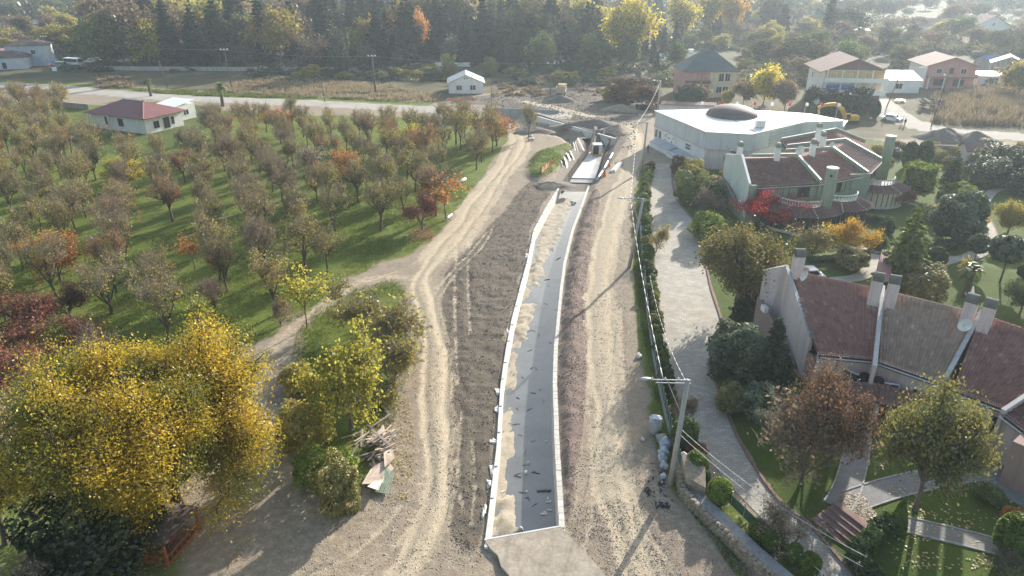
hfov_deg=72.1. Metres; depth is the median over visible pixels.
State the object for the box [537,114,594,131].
formwork beam
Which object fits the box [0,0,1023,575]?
ground
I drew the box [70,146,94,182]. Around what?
fruit tree
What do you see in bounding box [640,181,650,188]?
hedge shrub
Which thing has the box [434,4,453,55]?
tree
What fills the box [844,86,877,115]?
shrub
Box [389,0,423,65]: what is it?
tree
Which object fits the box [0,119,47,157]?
fruit tree
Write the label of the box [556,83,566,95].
tipper truck
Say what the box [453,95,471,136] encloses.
fruit tree
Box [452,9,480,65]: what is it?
tree
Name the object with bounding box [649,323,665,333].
hedge shrub
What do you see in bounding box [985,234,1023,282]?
topiary tree
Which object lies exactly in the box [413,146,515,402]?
pebbles
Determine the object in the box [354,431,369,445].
plank
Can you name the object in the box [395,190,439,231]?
fruit tree
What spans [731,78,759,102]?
tree
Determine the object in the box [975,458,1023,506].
forecourt
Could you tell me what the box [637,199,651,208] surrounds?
hedge shrub
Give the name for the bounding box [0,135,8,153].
fruit tree
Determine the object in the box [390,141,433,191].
fruit tree
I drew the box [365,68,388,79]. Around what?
shrub
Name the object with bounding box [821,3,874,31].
tree
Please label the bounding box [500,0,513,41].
tree
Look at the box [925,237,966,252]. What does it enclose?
hedge
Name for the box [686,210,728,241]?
shrub
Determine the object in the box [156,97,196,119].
annex
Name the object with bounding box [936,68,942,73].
window
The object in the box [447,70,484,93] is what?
shed
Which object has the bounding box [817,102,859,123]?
excavator
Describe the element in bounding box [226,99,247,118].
fruit tree
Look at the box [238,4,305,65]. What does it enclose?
tree
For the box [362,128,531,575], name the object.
dirt track
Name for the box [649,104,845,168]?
market hall
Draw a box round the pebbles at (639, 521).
[566,448,742,575]
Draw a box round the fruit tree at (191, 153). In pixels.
[184,147,221,190]
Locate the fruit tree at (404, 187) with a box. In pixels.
[386,170,414,216]
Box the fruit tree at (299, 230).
[271,210,329,275]
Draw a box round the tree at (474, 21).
[464,0,476,39]
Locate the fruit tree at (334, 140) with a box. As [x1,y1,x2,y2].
[312,129,342,162]
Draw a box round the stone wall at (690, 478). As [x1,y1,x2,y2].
[675,452,793,575]
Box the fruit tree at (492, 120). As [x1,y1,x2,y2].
[480,108,507,151]
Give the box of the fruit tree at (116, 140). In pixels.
[106,125,138,172]
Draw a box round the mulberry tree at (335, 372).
[291,311,389,435]
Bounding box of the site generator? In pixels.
[591,143,602,156]
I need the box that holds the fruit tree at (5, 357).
[0,340,48,408]
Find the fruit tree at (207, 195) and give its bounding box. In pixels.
[197,183,227,218]
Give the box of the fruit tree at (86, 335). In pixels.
[66,319,120,372]
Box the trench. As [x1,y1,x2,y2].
[554,137,619,191]
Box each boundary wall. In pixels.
[104,66,357,71]
[435,62,469,66]
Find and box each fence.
[644,264,681,465]
[713,473,758,522]
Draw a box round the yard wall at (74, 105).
[62,102,89,109]
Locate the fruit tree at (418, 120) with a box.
[409,108,429,145]
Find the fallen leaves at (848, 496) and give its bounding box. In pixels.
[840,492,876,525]
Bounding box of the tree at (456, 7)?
[428,0,468,37]
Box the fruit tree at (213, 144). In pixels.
[204,136,234,170]
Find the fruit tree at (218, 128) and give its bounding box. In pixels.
[208,116,232,143]
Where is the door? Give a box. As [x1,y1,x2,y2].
[163,116,170,127]
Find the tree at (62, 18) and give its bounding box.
[49,11,77,25]
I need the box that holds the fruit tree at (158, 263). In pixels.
[129,235,182,316]
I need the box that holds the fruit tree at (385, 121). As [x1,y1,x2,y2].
[374,109,399,151]
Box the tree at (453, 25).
[444,6,458,37]
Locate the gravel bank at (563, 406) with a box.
[557,189,600,521]
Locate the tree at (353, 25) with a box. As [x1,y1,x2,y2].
[348,11,360,62]
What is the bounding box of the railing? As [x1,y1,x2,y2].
[784,542,825,575]
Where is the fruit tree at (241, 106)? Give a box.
[227,100,251,123]
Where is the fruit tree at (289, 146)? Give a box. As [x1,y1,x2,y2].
[279,130,304,166]
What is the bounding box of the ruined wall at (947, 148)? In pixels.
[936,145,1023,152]
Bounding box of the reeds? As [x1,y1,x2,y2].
[929,83,1023,126]
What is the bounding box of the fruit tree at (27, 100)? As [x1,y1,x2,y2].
[15,94,36,108]
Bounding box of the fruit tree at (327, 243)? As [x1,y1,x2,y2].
[304,221,345,271]
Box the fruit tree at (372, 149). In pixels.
[360,138,386,179]
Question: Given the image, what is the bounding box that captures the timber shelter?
[124,501,201,567]
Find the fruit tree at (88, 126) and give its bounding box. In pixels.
[63,114,112,162]
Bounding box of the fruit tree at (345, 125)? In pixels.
[336,112,355,150]
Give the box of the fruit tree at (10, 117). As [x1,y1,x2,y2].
[0,104,22,137]
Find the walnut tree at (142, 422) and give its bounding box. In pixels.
[0,276,290,574]
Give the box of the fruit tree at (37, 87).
[30,82,46,98]
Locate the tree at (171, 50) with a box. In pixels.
[154,0,185,66]
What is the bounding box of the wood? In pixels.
[0,0,1023,22]
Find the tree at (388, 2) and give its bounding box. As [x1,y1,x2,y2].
[385,0,391,9]
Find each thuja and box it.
[893,498,908,535]
[900,140,920,167]
[919,139,934,163]
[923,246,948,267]
[992,510,1023,562]
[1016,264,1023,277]
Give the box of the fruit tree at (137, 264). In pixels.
[131,247,154,291]
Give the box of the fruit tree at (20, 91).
[4,80,27,107]
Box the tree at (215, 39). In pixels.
[198,0,233,64]
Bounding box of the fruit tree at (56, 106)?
[41,94,63,122]
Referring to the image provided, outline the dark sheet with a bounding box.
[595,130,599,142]
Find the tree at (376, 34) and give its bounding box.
[365,11,389,63]
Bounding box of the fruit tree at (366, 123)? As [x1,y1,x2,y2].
[353,109,381,140]
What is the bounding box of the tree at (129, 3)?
[124,0,140,54]
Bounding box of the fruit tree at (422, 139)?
[404,119,442,162]
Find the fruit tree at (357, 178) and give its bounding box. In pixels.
[337,149,372,202]
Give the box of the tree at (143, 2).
[139,0,160,60]
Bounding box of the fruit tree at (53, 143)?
[38,130,65,164]
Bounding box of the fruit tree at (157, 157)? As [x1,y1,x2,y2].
[142,145,173,180]
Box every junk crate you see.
[636,103,642,109]
[643,103,648,110]
[649,103,656,110]
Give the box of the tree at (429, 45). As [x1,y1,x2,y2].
[419,6,435,54]
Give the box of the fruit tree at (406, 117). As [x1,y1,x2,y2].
[400,104,417,124]
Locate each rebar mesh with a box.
[568,130,593,178]
[596,133,614,177]
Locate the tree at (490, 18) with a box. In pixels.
[485,2,498,45]
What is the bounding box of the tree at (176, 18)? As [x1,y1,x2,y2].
[154,2,205,43]
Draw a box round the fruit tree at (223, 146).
[203,126,245,177]
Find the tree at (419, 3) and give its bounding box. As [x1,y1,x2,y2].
[408,0,440,39]
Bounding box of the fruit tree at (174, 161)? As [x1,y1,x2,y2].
[167,148,191,182]
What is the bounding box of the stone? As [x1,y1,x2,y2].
[636,352,641,358]
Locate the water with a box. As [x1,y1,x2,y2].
[492,192,584,536]
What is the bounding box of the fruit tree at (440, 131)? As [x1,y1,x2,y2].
[431,122,456,156]
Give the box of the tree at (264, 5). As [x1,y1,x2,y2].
[251,0,274,10]
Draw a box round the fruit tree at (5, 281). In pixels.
[0,259,17,321]
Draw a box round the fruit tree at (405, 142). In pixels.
[389,128,421,179]
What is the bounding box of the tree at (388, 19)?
[380,4,399,57]
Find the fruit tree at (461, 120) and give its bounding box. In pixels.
[444,103,477,149]
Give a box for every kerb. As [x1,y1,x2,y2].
[671,163,855,575]
[823,418,848,501]
[842,461,994,491]
[851,407,872,510]
[864,478,998,509]
[907,531,1021,561]
[909,516,991,537]
[943,219,997,267]
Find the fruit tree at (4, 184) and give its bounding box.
[0,165,25,213]
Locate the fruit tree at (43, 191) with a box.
[14,167,58,215]
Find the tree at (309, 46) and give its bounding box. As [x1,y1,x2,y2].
[288,26,330,63]
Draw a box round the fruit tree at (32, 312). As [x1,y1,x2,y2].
[0,288,67,350]
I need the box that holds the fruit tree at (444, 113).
[435,102,467,144]
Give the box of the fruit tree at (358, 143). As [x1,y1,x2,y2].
[352,128,372,168]
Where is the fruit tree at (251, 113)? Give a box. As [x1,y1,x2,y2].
[236,101,264,142]
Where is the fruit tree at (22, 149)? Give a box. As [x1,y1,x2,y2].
[7,140,34,177]
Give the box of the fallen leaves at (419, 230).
[409,227,436,240]
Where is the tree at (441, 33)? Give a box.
[433,7,447,61]
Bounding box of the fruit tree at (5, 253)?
[0,230,18,291]
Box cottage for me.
[83,98,186,133]
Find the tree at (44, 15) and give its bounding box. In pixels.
[34,12,54,21]
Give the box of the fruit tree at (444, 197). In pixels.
[417,171,473,218]
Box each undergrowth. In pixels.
[0,12,119,59]
[0,17,119,58]
[56,40,651,72]
[92,72,276,88]
[242,69,449,81]
[492,73,635,96]
[646,11,1023,87]
[719,22,1018,85]
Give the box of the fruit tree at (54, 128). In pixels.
[44,120,71,160]
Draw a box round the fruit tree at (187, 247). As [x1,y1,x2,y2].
[164,232,202,268]
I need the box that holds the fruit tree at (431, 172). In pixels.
[406,161,462,215]
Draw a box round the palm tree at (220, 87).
[213,82,227,106]
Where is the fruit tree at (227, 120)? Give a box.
[197,107,234,150]
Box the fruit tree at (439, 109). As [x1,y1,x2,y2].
[430,100,453,137]
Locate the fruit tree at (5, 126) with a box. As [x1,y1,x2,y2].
[0,116,14,151]
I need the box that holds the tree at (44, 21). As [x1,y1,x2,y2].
[35,15,65,29]
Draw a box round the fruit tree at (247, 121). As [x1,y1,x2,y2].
[234,110,260,144]
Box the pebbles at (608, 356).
[567,201,650,468]
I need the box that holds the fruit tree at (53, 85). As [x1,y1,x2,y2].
[45,79,69,114]
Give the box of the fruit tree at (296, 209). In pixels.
[275,196,307,247]
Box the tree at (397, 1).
[389,0,407,10]
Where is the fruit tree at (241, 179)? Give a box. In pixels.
[228,168,263,216]
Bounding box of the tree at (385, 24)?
[379,11,391,60]
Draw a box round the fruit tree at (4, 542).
[0,433,30,545]
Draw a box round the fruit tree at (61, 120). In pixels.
[47,109,85,152]
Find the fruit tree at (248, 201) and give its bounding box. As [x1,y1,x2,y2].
[232,183,279,246]
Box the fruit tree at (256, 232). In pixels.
[236,208,287,277]
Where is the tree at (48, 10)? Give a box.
[37,4,62,14]
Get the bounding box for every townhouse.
[715,141,842,234]
[752,138,873,227]
[753,248,895,419]
[781,122,896,193]
[785,131,910,208]
[863,274,980,422]
[937,297,1023,454]
[987,394,1023,494]
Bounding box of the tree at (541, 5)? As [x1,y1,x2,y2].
[508,0,566,15]
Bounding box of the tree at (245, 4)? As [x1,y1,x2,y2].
[215,0,257,17]
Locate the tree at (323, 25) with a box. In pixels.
[310,0,334,62]
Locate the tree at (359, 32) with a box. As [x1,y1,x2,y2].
[345,12,391,59]
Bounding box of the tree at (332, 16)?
[327,1,340,46]
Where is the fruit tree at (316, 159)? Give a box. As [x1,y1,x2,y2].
[300,151,325,169]
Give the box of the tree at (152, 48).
[125,16,162,66]
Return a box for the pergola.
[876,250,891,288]
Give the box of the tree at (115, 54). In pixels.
[92,3,121,58]
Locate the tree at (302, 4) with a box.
[273,0,309,18]
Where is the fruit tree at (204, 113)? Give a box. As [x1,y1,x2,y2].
[195,102,231,142]
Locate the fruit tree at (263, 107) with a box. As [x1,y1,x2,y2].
[255,101,272,131]
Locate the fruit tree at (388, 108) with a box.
[377,101,397,119]
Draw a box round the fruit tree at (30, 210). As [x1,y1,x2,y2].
[6,197,40,244]
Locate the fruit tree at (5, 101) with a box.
[0,95,14,121]
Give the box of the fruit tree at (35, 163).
[16,149,54,185]
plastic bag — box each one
[655,433,666,442]
[657,446,669,455]
[658,453,667,462]
[659,436,670,448]
[660,460,668,469]
[660,473,666,479]
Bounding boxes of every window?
[63,58,76,61]
[117,118,123,126]
[153,120,159,128]
[716,86,721,92]
[718,73,724,81]
[724,73,730,81]
[796,184,810,197]
[835,179,846,192]
[843,369,858,381]
[884,382,899,387]
[895,83,902,88]
[933,79,944,85]
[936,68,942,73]
[952,80,963,85]
[960,69,966,73]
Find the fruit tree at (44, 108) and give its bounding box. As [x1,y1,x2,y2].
[26,98,52,138]
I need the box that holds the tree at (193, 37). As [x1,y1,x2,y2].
[180,3,212,64]
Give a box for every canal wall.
[481,188,560,548]
[551,186,589,530]
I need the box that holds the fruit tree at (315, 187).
[301,161,328,202]
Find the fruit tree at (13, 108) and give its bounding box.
[0,96,25,131]
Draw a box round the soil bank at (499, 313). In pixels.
[441,181,553,553]
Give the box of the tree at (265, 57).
[250,0,276,65]
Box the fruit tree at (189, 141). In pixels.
[176,127,211,154]
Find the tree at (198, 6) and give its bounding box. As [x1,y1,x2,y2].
[173,0,223,40]
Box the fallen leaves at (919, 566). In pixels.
[878,470,1022,569]
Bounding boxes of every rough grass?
[128,87,431,103]
[211,75,441,101]
[527,143,572,178]
[633,225,750,575]
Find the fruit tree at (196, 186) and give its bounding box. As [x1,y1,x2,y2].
[190,166,213,200]
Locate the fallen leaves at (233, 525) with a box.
[64,449,266,575]
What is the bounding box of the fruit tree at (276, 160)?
[249,148,301,200]
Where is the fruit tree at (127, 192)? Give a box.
[95,174,139,212]
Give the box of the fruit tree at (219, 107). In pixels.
[195,99,225,132]
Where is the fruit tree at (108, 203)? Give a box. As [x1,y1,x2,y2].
[67,189,142,254]
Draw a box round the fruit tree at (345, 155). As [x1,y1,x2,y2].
[312,144,364,192]
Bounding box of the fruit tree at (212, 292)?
[191,274,229,319]
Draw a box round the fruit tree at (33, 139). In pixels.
[13,123,48,159]
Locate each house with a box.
[0,50,32,69]
[3,40,54,65]
[673,49,740,97]
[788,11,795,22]
[804,51,891,104]
[882,70,922,92]
[907,51,979,88]
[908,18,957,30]
[967,13,1011,34]
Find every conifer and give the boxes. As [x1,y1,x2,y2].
[727,285,759,322]
[936,151,966,185]
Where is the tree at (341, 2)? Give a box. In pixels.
[339,0,346,8]
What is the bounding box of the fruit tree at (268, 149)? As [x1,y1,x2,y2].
[252,145,281,191]
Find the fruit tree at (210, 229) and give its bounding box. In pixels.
[182,206,241,279]
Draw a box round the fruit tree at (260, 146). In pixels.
[250,140,280,179]
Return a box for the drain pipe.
[595,153,612,180]
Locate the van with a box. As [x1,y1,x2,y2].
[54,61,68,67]
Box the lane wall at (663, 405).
[640,191,679,465]
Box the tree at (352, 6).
[344,0,360,53]
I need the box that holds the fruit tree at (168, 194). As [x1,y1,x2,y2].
[140,167,183,220]
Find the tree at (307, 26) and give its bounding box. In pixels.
[294,14,314,39]
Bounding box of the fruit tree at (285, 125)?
[270,117,295,140]
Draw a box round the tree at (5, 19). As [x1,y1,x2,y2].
[0,13,12,27]
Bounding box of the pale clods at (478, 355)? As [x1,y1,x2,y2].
[442,194,550,547]
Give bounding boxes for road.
[0,81,574,125]
[551,109,684,575]
[878,95,1023,140]
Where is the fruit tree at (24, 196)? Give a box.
[15,185,52,233]
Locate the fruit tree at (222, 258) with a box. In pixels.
[190,229,242,291]
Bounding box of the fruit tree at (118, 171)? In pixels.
[104,151,133,187]
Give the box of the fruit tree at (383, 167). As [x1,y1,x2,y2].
[368,148,407,200]
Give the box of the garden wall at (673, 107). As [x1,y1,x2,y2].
[659,104,713,109]
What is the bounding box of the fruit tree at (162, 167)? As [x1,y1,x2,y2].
[136,151,173,203]
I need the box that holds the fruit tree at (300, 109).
[288,103,309,136]
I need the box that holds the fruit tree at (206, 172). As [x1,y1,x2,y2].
[178,151,221,185]
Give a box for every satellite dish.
[796,146,804,155]
[800,270,807,281]
[957,319,972,331]
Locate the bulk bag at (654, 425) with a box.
[647,414,663,434]
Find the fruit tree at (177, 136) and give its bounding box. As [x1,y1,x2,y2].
[169,123,202,160]
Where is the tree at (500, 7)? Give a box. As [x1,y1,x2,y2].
[495,0,505,43]
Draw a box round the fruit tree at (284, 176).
[265,161,303,200]
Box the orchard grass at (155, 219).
[0,103,508,499]
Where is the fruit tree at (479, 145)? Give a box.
[458,127,491,169]
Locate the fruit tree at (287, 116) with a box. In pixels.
[254,104,298,137]
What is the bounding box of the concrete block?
[610,161,622,172]
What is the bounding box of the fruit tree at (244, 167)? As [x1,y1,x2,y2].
[217,154,254,183]
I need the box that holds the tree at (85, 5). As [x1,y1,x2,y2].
[69,0,135,28]
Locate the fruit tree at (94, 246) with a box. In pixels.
[80,220,131,292]
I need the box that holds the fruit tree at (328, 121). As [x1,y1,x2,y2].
[319,112,336,144]
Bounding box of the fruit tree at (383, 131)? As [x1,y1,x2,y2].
[374,125,395,154]
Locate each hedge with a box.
[806,252,871,263]
[844,541,872,561]
[846,550,874,575]
[848,530,876,556]
[854,559,883,575]
[858,521,886,550]
[862,565,886,575]
[865,213,894,223]
[870,514,897,540]
[880,510,905,533]
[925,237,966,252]
[936,186,978,198]
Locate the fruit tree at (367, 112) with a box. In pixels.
[353,104,375,137]
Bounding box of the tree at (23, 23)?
[6,15,34,33]
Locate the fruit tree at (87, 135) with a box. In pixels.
[61,123,104,170]
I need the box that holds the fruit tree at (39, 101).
[28,94,54,125]
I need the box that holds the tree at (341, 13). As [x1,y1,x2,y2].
[333,6,345,29]
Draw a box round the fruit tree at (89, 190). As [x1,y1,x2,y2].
[55,168,94,217]
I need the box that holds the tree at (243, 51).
[223,35,256,65]
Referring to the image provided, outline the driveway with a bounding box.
[650,164,851,575]
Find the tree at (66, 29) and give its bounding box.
[60,23,81,42]
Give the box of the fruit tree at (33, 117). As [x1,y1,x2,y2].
[23,108,53,134]
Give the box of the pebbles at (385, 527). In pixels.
[268,421,481,575]
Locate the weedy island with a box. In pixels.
[288,280,409,495]
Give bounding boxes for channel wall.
[493,107,558,117]
[533,116,615,146]
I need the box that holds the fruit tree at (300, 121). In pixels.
[292,110,316,145]
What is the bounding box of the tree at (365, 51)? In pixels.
[351,44,375,64]
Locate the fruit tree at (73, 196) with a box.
[40,175,92,233]
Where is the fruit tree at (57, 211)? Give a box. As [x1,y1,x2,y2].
[35,188,78,235]
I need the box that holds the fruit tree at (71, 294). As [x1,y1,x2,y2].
[29,278,92,320]
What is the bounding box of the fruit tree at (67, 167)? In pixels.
[50,144,92,203]
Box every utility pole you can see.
[220,49,231,85]
[367,55,376,92]
[886,64,903,107]
[931,74,948,125]
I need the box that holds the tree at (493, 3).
[483,0,505,17]
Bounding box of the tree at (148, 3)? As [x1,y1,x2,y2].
[134,0,156,31]
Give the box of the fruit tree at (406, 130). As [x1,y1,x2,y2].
[377,119,433,158]
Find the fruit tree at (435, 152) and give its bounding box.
[421,139,448,173]
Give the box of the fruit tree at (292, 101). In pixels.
[280,93,303,131]
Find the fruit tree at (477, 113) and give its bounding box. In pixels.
[467,105,490,134]
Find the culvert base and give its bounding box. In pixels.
[570,152,601,183]
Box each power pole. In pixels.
[618,197,643,268]
[635,121,648,171]
[639,377,690,486]
[652,80,660,109]
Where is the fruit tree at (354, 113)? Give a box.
[348,106,366,132]
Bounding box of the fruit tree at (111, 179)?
[97,175,139,203]
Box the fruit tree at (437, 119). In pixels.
[421,110,454,147]
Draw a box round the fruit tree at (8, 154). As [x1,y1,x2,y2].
[0,144,27,191]
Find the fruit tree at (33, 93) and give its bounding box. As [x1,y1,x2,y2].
[14,83,38,100]
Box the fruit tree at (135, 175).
[94,153,153,186]
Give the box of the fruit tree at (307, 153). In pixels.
[291,140,330,172]
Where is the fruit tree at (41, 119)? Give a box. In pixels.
[15,107,53,148]
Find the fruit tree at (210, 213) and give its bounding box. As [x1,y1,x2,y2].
[189,189,228,229]
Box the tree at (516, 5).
[505,0,519,56]
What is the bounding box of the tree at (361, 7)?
[355,0,368,24]
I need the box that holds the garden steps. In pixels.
[811,501,867,549]
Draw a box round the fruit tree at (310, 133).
[299,118,321,152]
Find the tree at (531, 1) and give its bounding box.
[495,0,560,11]
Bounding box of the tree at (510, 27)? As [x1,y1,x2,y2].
[490,0,561,60]
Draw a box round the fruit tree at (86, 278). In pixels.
[68,244,145,314]
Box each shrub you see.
[0,551,62,575]
[1,484,169,575]
[51,38,62,43]
[252,71,262,76]
[266,292,294,323]
[269,70,279,75]
[272,66,281,72]
[273,398,336,456]
[274,358,319,395]
[285,68,297,74]
[290,69,314,77]
[290,442,359,490]
[301,64,322,72]
[308,446,360,518]
[317,282,391,339]
[323,68,338,76]
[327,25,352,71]
[333,71,354,79]
[340,289,432,378]
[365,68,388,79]
[365,334,423,387]
[368,377,400,405]
[382,67,391,73]
[388,73,398,78]
[391,66,401,73]
[397,69,424,77]
[417,63,441,72]
[424,67,443,75]
[440,52,457,76]
[481,55,499,75]
[503,66,528,76]
[507,64,528,70]
[510,73,521,79]
[513,77,538,85]
[536,65,546,73]
[548,68,568,76]
[549,69,579,80]
[552,77,576,85]
[580,74,599,82]
[591,76,608,85]
[597,66,618,74]
[599,83,626,101]
[604,76,658,104]
[627,66,635,72]
[628,76,652,85]
[634,70,641,75]
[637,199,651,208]
[639,193,649,201]
[639,235,652,243]
[639,243,652,250]
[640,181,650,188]
[640,213,653,221]
[640,215,651,225]
[640,251,654,261]
[641,229,652,235]
[641,259,653,268]
[642,225,653,231]
[642,265,657,276]
[643,163,655,169]
[643,165,653,172]
[643,247,655,255]
[643,281,658,295]
[644,172,653,178]
[644,188,651,197]
[646,222,672,254]
[648,275,654,282]
[648,286,659,297]
[648,290,660,301]
[648,295,660,306]
[648,313,663,323]
[649,318,664,328]
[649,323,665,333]
[650,300,658,310]
[650,310,663,317]
[650,339,667,353]
[654,329,661,337]
[654,333,663,341]
[656,355,668,366]
[656,364,674,381]
[657,348,670,360]
[659,360,671,372]
[663,381,670,392]
[666,374,675,388]
[666,389,677,402]
[667,392,701,418]
[668,396,678,409]
[670,155,689,173]
[670,416,699,449]
[673,169,706,206]
[674,82,703,101]
[677,156,708,186]
[681,441,708,454]
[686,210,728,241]
[688,449,708,469]
[691,185,732,211]
[698,179,727,204]
[699,174,721,184]
[705,317,771,386]
[705,469,710,485]
[706,476,733,506]
[714,378,744,413]
[736,380,781,421]
[737,58,758,69]
[748,518,765,542]
[750,491,832,560]
[752,404,777,435]
[758,64,781,68]
[761,526,785,552]
[784,542,803,564]
[797,550,822,575]
[815,88,851,116]
[831,243,869,270]
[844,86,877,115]
[860,233,890,249]
[869,100,881,118]
[870,26,883,32]
[871,144,882,152]
[879,215,898,234]
[892,147,901,156]
[894,140,905,150]
[900,259,952,303]
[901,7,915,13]
[916,203,938,221]
[934,149,948,160]
[939,181,972,190]
[941,155,963,166]
[950,145,958,155]
[950,185,980,199]
[964,147,994,170]
[965,153,1016,188]
[968,44,989,51]
[970,51,985,56]
[970,481,1006,506]
[979,137,1003,145]
[979,544,1023,575]
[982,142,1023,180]
[994,48,1009,54]
[998,504,1023,517]
[1007,165,1023,196]
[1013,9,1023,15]
[1016,141,1023,146]
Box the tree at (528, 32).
[516,13,539,62]
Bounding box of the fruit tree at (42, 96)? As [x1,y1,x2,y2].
[23,86,44,100]
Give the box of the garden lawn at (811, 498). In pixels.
[674,140,1023,575]
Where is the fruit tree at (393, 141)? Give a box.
[383,132,405,169]
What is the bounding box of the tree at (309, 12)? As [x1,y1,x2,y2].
[304,6,317,28]
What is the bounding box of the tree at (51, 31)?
[33,23,64,43]
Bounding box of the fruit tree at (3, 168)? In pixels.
[0,155,16,203]
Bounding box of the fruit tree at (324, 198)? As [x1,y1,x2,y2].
[316,175,354,231]
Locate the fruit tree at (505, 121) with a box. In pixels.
[471,111,519,145]
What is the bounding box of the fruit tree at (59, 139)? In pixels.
[35,128,71,179]
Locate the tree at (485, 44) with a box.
[474,0,495,60]
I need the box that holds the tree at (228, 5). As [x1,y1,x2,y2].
[220,0,244,57]
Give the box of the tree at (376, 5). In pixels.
[361,0,388,21]
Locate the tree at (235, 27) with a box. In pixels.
[220,6,253,63]
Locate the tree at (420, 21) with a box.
[386,4,432,60]
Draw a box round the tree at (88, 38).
[62,8,128,65]
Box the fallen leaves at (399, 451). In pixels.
[330,396,415,504]
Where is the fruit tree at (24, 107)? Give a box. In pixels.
[15,99,32,121]
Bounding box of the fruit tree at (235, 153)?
[216,141,252,177]
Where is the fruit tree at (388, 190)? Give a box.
[358,171,401,230]
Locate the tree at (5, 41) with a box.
[0,35,16,47]
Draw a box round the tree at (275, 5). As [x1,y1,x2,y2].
[262,0,304,18]
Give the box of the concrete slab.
[484,525,605,575]
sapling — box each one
[275,260,331,326]
[321,270,358,308]
[958,255,972,280]
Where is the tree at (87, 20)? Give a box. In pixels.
[83,13,131,63]
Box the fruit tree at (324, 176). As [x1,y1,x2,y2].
[305,158,344,215]
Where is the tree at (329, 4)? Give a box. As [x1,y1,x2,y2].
[315,0,342,47]
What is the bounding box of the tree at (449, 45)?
[437,33,460,59]
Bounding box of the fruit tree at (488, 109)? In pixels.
[480,101,503,118]
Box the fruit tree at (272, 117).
[265,106,288,143]
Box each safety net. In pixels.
[446,96,476,101]
[541,163,548,172]
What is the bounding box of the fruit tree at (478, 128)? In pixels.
[473,122,489,161]
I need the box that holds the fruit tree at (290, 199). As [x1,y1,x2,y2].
[279,181,313,220]
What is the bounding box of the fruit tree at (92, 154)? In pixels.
[74,136,107,180]
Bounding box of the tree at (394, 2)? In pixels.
[389,0,406,56]
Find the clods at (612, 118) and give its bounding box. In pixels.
[470,89,637,151]
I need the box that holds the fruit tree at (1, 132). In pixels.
[0,126,7,145]
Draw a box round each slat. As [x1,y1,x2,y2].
[379,469,388,492]
[381,470,389,492]
[383,470,391,493]
[385,472,392,493]
[387,472,394,493]
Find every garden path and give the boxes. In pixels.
[825,405,870,507]
[829,254,879,281]
[843,466,980,508]
[853,241,880,252]
[908,518,998,552]
[922,220,996,271]
[986,185,1006,202]
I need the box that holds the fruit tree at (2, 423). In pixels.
[0,384,20,452]
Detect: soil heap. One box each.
[513,126,555,135]
[534,181,576,191]
[542,94,575,103]
[548,119,627,128]
[598,124,632,135]
[601,104,642,112]
[910,127,963,144]
[960,131,995,143]
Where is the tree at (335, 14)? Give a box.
[328,0,344,43]
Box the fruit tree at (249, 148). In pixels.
[244,133,270,170]
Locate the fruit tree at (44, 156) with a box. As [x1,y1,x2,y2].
[27,147,59,186]
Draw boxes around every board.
[362,460,393,483]
[367,479,382,489]
[374,425,385,445]
[383,447,394,466]
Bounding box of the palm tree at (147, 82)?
[142,78,151,95]
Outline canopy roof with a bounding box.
[660,101,716,105]
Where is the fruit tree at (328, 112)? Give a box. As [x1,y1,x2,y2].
[320,103,339,136]
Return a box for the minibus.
[63,57,83,65]
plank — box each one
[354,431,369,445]
[355,450,379,457]
[360,449,373,462]
[369,413,390,428]
[371,429,390,445]
[374,448,398,456]
[383,406,393,420]
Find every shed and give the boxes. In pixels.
[31,20,62,29]
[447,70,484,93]
[958,141,995,162]
[972,55,1003,70]
[973,71,1003,85]
[988,54,1023,73]
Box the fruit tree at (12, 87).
[1,78,25,108]
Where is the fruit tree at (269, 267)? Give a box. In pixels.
[242,242,296,315]
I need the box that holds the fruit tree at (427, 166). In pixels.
[417,156,439,176]
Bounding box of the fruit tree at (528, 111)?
[519,103,539,137]
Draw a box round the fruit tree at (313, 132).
[303,116,327,159]
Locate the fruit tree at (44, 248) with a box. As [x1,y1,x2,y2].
[10,223,72,296]
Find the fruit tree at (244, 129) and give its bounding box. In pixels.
[230,116,259,161]
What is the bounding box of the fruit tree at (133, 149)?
[111,135,143,179]
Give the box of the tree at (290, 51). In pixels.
[282,0,306,58]
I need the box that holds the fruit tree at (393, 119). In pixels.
[376,109,401,128]
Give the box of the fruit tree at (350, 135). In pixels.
[341,123,364,153]
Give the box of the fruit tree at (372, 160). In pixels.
[367,148,392,178]
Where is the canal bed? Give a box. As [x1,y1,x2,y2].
[492,197,573,535]
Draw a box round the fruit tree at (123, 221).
[89,200,136,265]
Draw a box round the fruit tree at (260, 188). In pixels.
[226,174,276,217]
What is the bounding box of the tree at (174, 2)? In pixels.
[135,0,191,13]
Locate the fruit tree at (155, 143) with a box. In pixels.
[142,129,167,155]
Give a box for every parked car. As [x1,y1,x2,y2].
[804,265,826,276]
[881,113,901,121]
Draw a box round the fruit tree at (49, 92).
[38,86,63,115]
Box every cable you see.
[630,122,637,197]
[630,199,662,377]
[650,278,684,378]
[682,430,866,556]
[683,437,862,566]
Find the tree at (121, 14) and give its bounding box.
[78,0,157,64]
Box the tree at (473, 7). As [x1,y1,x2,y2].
[429,0,478,29]
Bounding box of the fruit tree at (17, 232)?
[0,211,36,269]
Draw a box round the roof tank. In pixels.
[754,120,765,127]
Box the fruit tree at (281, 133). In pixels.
[269,119,296,158]
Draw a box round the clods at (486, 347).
[442,181,551,552]
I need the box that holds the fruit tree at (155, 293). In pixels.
[120,256,191,342]
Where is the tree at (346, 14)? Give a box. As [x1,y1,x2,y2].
[343,0,358,43]
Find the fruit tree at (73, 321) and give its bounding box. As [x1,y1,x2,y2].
[17,307,110,368]

